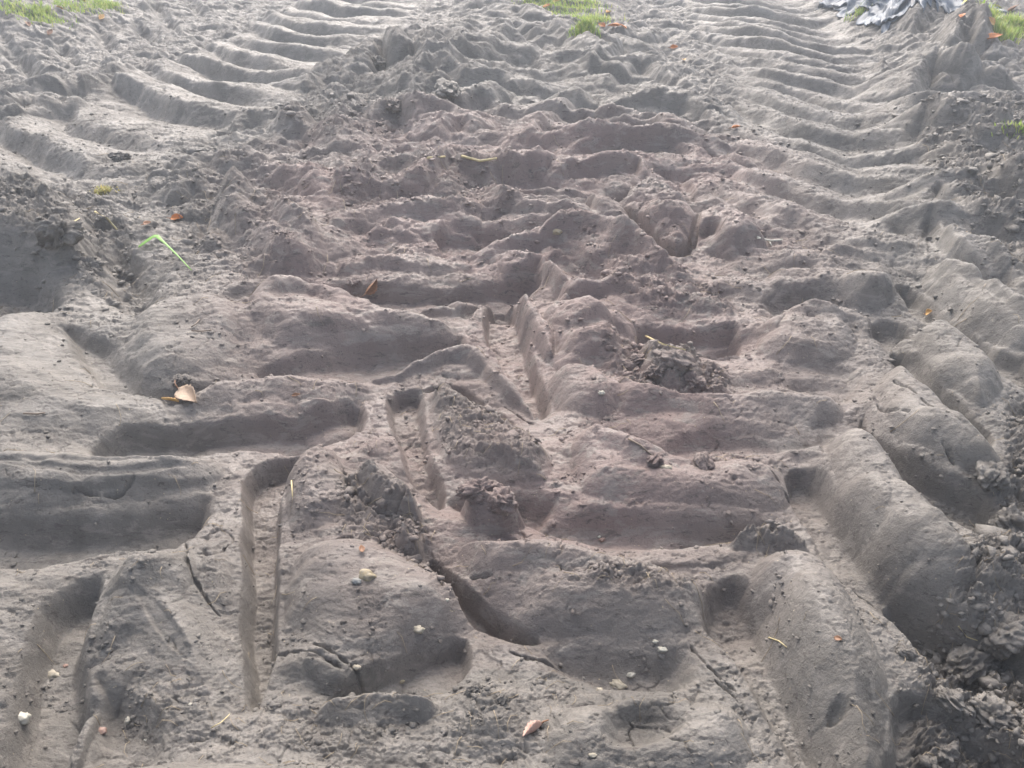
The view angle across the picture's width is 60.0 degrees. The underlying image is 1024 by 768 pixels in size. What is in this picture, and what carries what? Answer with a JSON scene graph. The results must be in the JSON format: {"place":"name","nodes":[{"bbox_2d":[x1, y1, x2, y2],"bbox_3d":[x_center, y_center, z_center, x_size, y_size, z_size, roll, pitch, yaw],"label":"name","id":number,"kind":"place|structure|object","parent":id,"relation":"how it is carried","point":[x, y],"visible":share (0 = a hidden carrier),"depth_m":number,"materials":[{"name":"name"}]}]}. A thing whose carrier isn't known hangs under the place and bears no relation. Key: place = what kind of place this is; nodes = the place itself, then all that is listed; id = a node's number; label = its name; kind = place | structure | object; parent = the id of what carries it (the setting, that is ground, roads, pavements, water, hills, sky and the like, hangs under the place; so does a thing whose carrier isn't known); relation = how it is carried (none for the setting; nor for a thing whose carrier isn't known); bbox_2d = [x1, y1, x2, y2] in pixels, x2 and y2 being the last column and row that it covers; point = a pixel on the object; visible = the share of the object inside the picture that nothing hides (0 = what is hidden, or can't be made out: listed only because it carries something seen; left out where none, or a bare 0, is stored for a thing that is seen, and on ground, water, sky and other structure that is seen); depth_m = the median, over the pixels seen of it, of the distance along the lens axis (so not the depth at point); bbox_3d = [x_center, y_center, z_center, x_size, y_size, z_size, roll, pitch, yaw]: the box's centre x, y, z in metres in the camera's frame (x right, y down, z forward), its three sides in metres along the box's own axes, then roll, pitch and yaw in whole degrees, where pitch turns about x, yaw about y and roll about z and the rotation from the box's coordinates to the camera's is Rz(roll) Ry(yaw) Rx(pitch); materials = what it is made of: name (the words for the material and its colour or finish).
{"place":"outdoors","nodes":[
{"label":"outdoors","id":0,"kind":"place"},
{"bbox_2d":[0,0,128,28],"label":"grass","id":1,"kind":"structure","parent":0,"point":[41,12],"depth_m":6.18,"materials":[{"name":"green plant"}]},
{"bbox_2d":[0,0,1023,767],"bbox_3d":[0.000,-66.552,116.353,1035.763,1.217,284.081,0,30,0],"label":"ground","id":2,"kind":"structure","parent":0,"point":[210,62],"depth_m":2.01,"materials":[{"name":"grey soil"}]},
{"bbox_2d":[18,712,30,724],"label":"stone","id":3,"kind":"object","parent":2,"relation":"on","point":[23,718],"visible":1,"depth_m":1.27,"materials":[{"name":"white stone"}]},
{"bbox_2d":[23,412,44,414],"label":"twig","id":4,"kind":"object","parent":2,"relation":"on","point":[34,413],"visible":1,"depth_m":1.85,"materials":[{"name":"wood"}]},
{"bbox_2d":[47,669,59,678],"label":"stone","id":5,"kind":"object","parent":2,"relation":"on","point":[52,673],"visible":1,"depth_m":1.38,"materials":[{"name":"beige stone"}]},
{"bbox_2d":[33,213,83,249],"bbox_3d":[-1.307,-0.436,2.563,0.148,0.112,0.109,-5,15,22],"label":"clod","id":6,"kind":"object","parent":2,"relation":"on","point":[54,231],"visible":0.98,"depth_m":2.54,"materials":[{"name":"grey soil"}]},
{"bbox_2d":[99,727,106,734],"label":"stone","id":7,"kind":"object","parent":2,"relation":"on","point":[102,730],"visible":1,"depth_m":1.24,"materials":[{"name":"stone"}]},
{"bbox_2d":[94,211,117,229],"bbox_3d":[-1.293,-0.524,2.831,0.012,0.021,0.167,-25,38,-37],"label":"twig","id":8,"kind":"object","parent":2,"relation":"on","point":[112,224],"visible":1,"depth_m":2.81,"materials":[{"name":"wood"}]},
{"bbox_2d":[92,184,120,195],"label":"grass","id":9,"kind":"structure","parent":2,"relation":"on","point":[103,189],"depth_m":3.12,"materials":[{"name":"yellow plant"}]},
{"bbox_2d":[107,151,131,161],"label":"clod","id":10,"kind":"object","parent":2,"relation":"on","point":[118,156],"visible":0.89,"depth_m":3.51,"materials":[{"name":"grey soil"}]},
{"bbox_2d":[124,716,130,724],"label":"stone","id":11,"kind":"object","parent":2,"relation":"on","point":[127,721],"visible":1,"depth_m":1.25,"materials":[{"name":"grey stone"}]},
{"bbox_2d":[138,235,191,269],"bbox_3d":[-1.016,-0.396,2.636,0.295,0.038,0.052,23,37,34],"label":"grass blade","id":12,"kind":"object","parent":2,"relation":"on","point":[158,237],"depth_m":2.67,"materials":[{"name":"green plant"}]},
{"bbox_2d":[161,397,178,401],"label":"fallen leaf","id":13,"kind":"object","parent":2,"relation":"on","point":[171,399],"visible":1,"depth_m":1.94,"materials":[{"name":"brown plant"}]},
{"bbox_2d":[167,213,182,219],"bbox_3d":[-1.101,-0.543,2.893,0.056,0.013,0.028,-5,59,2],"label":"fallen leaf","id":14,"kind":"object","parent":2,"relation":"on","point":[174,216],"visible":1,"depth_m":2.90,"materials":[{"name":"orange plant"}]},
{"bbox_2d":[171,374,190,386],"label":"clod","id":15,"kind":"object","parent":2,"relation":"on","point":[182,380],"visible":0.9,"depth_m":2.02,"materials":[{"name":"grey soil"}]},
{"bbox_2d":[174,380,196,402],"bbox_3d":[-0.725,0.019,1.960,0.046,0.016,0.133,-45,41,-21],"label":"fallen leaf","id":16,"kind":"object","parent":2,"relation":"on","point":[186,392],"visible":1,"depth_m":1.96,"materials":[{"name":"beige plant"}]},
{"bbox_2d":[346,277,361,287],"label":"clod","id":17,"kind":"object","parent":2,"relation":"on","point":[354,282],"visible":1,"depth_m":2.52,"materials":[{"name":"grey soil"}]},
{"bbox_2d":[351,578,360,584],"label":"stone","id":18,"kind":"object","parent":2,"relation":"on","point":[355,581],"visible":1,"depth_m":1.37,"materials":[{"name":"grey stone"}]},
{"bbox_2d":[352,664,360,669],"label":"stone","id":19,"kind":"object","parent":2,"relation":"on","point":[355,667],"visible":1,"depth_m":1.28,"materials":[{"name":"white stone"}]},
{"bbox_2d":[359,545,364,551],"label":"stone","id":20,"kind":"object","parent":2,"relation":"on","point":[361,548],"visible":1,"depth_m":1.44,"materials":[{"name":"stone"}]},
{"bbox_2d":[359,569,376,581],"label":"stone","id":21,"kind":"object","parent":2,"relation":"on","point":[368,575],"visible":1,"depth_m":1.38,"materials":[{"name":"beige stone"}]},
{"bbox_2d":[360,279,377,297],"bbox_3d":[-0.403,-0.270,2.520,0.023,0.028,0.075,29,77,36],"label":"fallen leaf","id":22,"kind":"object","parent":2,"relation":"on","point":[371,289],"visible":1,"depth_m":2.52,"materials":[{"name":"brown plant"}]},
{"bbox_2d":[371,55,385,70],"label":"clod","id":23,"kind":"object","parent":2,"relation":"on","point":[379,62],"visible":0.69,"depth_m":4.85,"materials":[{"name":"grey soil"}]},
{"bbox_2d":[385,97,401,112],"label":"clod","id":24,"kind":"object","parent":2,"relation":"on","point":[393,105],"visible":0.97,"depth_m":3.90,"materials":[{"name":"grey soil"}]},
{"bbox_2d":[414,625,424,633],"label":"stone","id":25,"kind":"object","parent":2,"relation":"on","point":[418,629],"visible":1,"depth_m":1.34,"materials":[{"name":"beige stone"}]},
{"bbox_2d":[434,78,461,98],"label":"clod","id":26,"kind":"object","parent":2,"relation":"on","point":[444,88],"visible":1,"depth_m":4.06,"materials":[{"name":"grey soil"}]},
{"bbox_2d":[465,681,483,697],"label":"clod","id":27,"kind":"object","parent":2,"relation":"on","point":[475,686],"visible":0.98,"depth_m":1.23,"materials":[{"name":"grey soil"}]},
{"bbox_2d":[455,476,498,503],"bbox_3d":[-0.059,0.190,1.571,0.084,0.051,0.056,0,25,-9],"label":"clod","id":28,"kind":"object","parent":2,"relation":"on","point":[470,490],"visible":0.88,"depth_m":1.56,"materials":[{"name":"grey soil"}]},
{"bbox_2d":[461,155,496,161],"bbox_3d":[-0.119,-0.799,3.151,0.133,0.017,0.030,8,31,13],"label":"straw","id":29,"kind":"object","parent":2,"relation":"on","point":[475,159],"visible":1,"depth_m":3.14,"materials":[{"name":"beige plant"}]},
{"bbox_2d":[496,692,508,705],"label":"clod","id":30,"kind":"object","parent":2,"relation":"on","point":[503,697],"visible":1,"depth_m":1.21,"materials":[{"name":"grey soil"}]},
{"bbox_2d":[487,486,518,515],"bbox_3d":[-0.013,0.204,1.549,0.054,0.053,0.053,-2,42,27],"label":"clod","id":31,"kind":"object","parent":2,"relation":"on","point":[501,501],"visible":1,"depth_m":1.53,"materials":[{"name":"grey soil"}]},
{"bbox_2d":[0,122,1023,767],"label":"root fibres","id":32,"kind":"object","parent":2,"relation":"on","point":[518,472],"visible":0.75,"depth_m":1.51,"materials":[{"name":"plant"}]},
{"bbox_2d":[0,84,1023,767],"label":"soil crumbs","id":33,"kind":"object","parent":2,"relation":"on","point":[988,680],"visible":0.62,"depth_m":1.69,"materials":[{"name":"soil"}]},
{"bbox_2d":[522,719,548,736],"bbox_3d":[0.030,0.459,1.191,0.046,0.014,0.016,-19,-8,-38],"label":"fallen leaf","id":34,"kind":"object","parent":2,"relation":"on","point":[532,726],"visible":1,"depth_m":1.19,"materials":[{"name":"pink plant"}]},
{"bbox_2d":[553,229,561,234],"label":"stone","id":35,"kind":"object","parent":2,"relation":"on","point":[557,232],"visible":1,"depth_m":2.62,"materials":[{"name":"grey stone"}]},
{"bbox_2d":[588,753,596,757],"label":"stone","id":36,"kind":"object","parent":2,"relation":"on","point":[592,755],"visible":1,"depth_m":1.13,"materials":[{"name":"white stone"}]},
{"bbox_2d":[609,679,627,689],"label":"stone","id":37,"kind":"object","parent":2,"relation":"on","point":[618,685],"visible":0.93,"depth_m":1.33,"materials":[{"name":"beige stone"}]},
{"bbox_2d":[626,672,635,677],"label":"stone","id":38,"kind":"object","parent":2,"relation":"on","point":[630,675],"visible":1,"depth_m":1.34,"materials":[{"name":"grey stone"}]},
{"bbox_2d":[629,353,644,366],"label":"clod","id":39,"kind":"object","parent":2,"relation":"on","point":[639,359],"visible":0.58,"depth_m":2.05,"materials":[{"name":"grey soil"}]},
{"bbox_2d":[628,438,651,454],"bbox_3d":[0.241,0.118,1.661,0.055,0.019,0.005,21,36,32],"label":"twig","id":40,"kind":"object","parent":2,"relation":"on","point":[646,450],"visible":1,"depth_m":1.66,"materials":[{"name":"grey wood"}]},
{"bbox_2d":[643,363,666,380],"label":"clod","id":41,"kind":"object","parent":2,"relation":"on","point":[653,371],"visible":1,"depth_m":1.96,"materials":[{"name":"grey soil"}]},
{"bbox_2d":[646,452,664,466],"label":"clod","id":42,"kind":"object","parent":2,"relation":"on","point":[656,458],"visible":1,"depth_m":1.64,"materials":[{"name":"grey soil"}]},
{"bbox_2d":[657,646,667,652],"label":"stone","id":43,"kind":"object","parent":2,"relation":"on","point":[662,649],"visible":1,"depth_m":1.34,"materials":[{"name":"white stone"}]},
{"bbox_2d":[645,335,684,350],"bbox_3d":[0.349,-0.100,2.152,0.046,0.092,0.247,-6,31,-11],"label":"straw","id":44,"kind":"object","parent":2,"relation":"on","point":[663,343],"visible":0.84,"depth_m":2.05,"materials":[{"name":"yellow plant"}]},
{"bbox_2d":[659,464,671,468],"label":"stone","id":45,"kind":"object","parent":2,"relation":"on","point":[665,466],"visible":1,"depth_m":1.63,"materials":[{"name":"beige stone"}]},
{"bbox_2d":[652,349,695,370],"bbox_3d":[0.359,-0.051,1.974,0.104,0.052,0.058,10,34,23],"label":"clod","id":46,"kind":"object","parent":2,"relation":"on","point":[680,360],"visible":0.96,"depth_m":1.96,"materials":[{"name":"grey soil"}]},
{"bbox_2d":[683,370,705,391],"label":"clod","id":47,"kind":"object","parent":2,"relation":"on","point":[694,380],"visible":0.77,"depth_m":1.95,"materials":[{"name":"grey soil"}]},
{"bbox_2d":[693,451,714,470],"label":"clod","id":48,"kind":"object","parent":2,"relation":"on","point":[703,460],"visible":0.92,"depth_m":1.65,"materials":[{"name":"grey soil"}]},
{"bbox_2d":[757,236,781,245],"bbox_3d":[0.774,-0.442,2.696,0.112,0.044,0.034,-17,34,-27],"label":"twig","id":49,"kind":"object","parent":2,"relation":"on","point":[768,240],"visible":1,"depth_m":2.71,"materials":[{"name":"grey wood"}]},
{"bbox_2d":[834,635,841,640],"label":"fallen leaf","id":50,"kind":"object","parent":2,"relation":"on","point":[837,638],"visible":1,"depth_m":1.25,"materials":[{"name":"plant"}]},
{"bbox_2d":[895,642,918,660],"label":"clod","id":51,"kind":"object","parent":2,"relation":"on","point":[905,650],"visible":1,"depth_m":1.32,"materials":[{"name":"grey soil"}]},
{"bbox_2d":[815,0,1008,33],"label":"plastic sheet","id":52,"kind":"object","parent":2,"relation":"on","point":[884,14],"visible":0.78,"depth_m":6.21,"materials":[{"name":"white plastic"}]},
{"bbox_2d":[936,740,959,764],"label":"clod","id":53,"kind":"object","parent":2,"relation":"on","point":[949,753],"visible":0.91,"depth_m":1.23,"materials":[{"name":"grey soil"}]},
{"bbox_2d":[932,685,965,713],"bbox_3d":[0.627,0.452,1.273,0.040,0.031,0.058,-6,15,-11],"label":"clod","id":54,"kind":"object","parent":2,"relation":"on","point":[948,699],"visible":1,"depth_m":1.26,"materials":[{"name":"grey soil"}]},
{"bbox_2d":[941,643,997,685],"bbox_3d":[0.745,0.455,1.442,0.110,0.074,0.080,-13,36,-44],"label":"clod","id":55,"kind":"object","parent":2,"relation":"on","point":[969,664],"visible":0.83,"depth_m":1.42,"materials":[{"name":"grey soil"}]},
{"bbox_2d":[973,460,1010,492],"bbox_3d":[0.917,0.173,1.699,0.069,0.055,0.086,17,29,2],"label":"clod","id":56,"kind":"object","parent":2,"relation":"on","point":[992,476],"visible":0.98,"depth_m":1.67,"materials":[{"name":"grey soil"}]},
{"bbox_2d":[989,17,994,24],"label":"fallen leaf","id":57,"kind":"object","parent":2,"relation":"on","point":[992,20],"visible":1,"depth_m":5.14,"materials":[{"name":"brown plant"}]},
{"bbox_2d":[987,32,1002,38],"bbox_3d":[2.768,-1.998,5.090,0.092,0.020,0.057,-13,47,9],"label":"fallen leaf","id":58,"kind":"object","parent":2,"relation":"on","point":[992,35],"visible":1,"depth_m":5.10,"materials":[{"name":"orange plant"}]},
{"bbox_2d":[973,691,1020,732],"bbox_3d":[0.696,0.481,1.283,0.065,0.061,0.078,-33,40,-21],"label":"clod","id":59,"kind":"object","parent":2,"relation":"on","point":[996,707],"visible":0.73,"depth_m":1.27,"materials":[{"name":"grey soil"}]},
{"bbox_2d":[976,610,1023,660],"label":"clod","id":60,"kind":"object","parent":2,"relation":"on","point":[1002,641],"visible":0.88,"depth_m":1.41,"materials":[{"name":"grey soil"}]},
{"bbox_2d":[987,503,1023,532],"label":"clod","id":61,"kind":"object","parent":2,"relation":"on","point":[1011,517],"visible":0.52,"depth_m":1.61,"materials":[{"name":"grey soil"}]},
{"bbox_2d":[991,119,1023,138],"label":"grass","id":62,"kind":"structure","parent":2,"relation":"on","point":[1020,124],"depth_m":3.36,"materials":[{"name":"green plant"}]},
{"bbox_2d":[511,0,627,38],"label":"grass","id":63,"kind":"structure","parent":0,"point":[584,24],"depth_m":6.28,"materials":[{"name":"green plant"}]},
{"bbox_2d":[844,0,1023,44],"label":"grass","id":64,"kind":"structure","parent":0,"point":[1003,27],"depth_m":5.31,"materials":[{"name":"green plant"}]}
]}

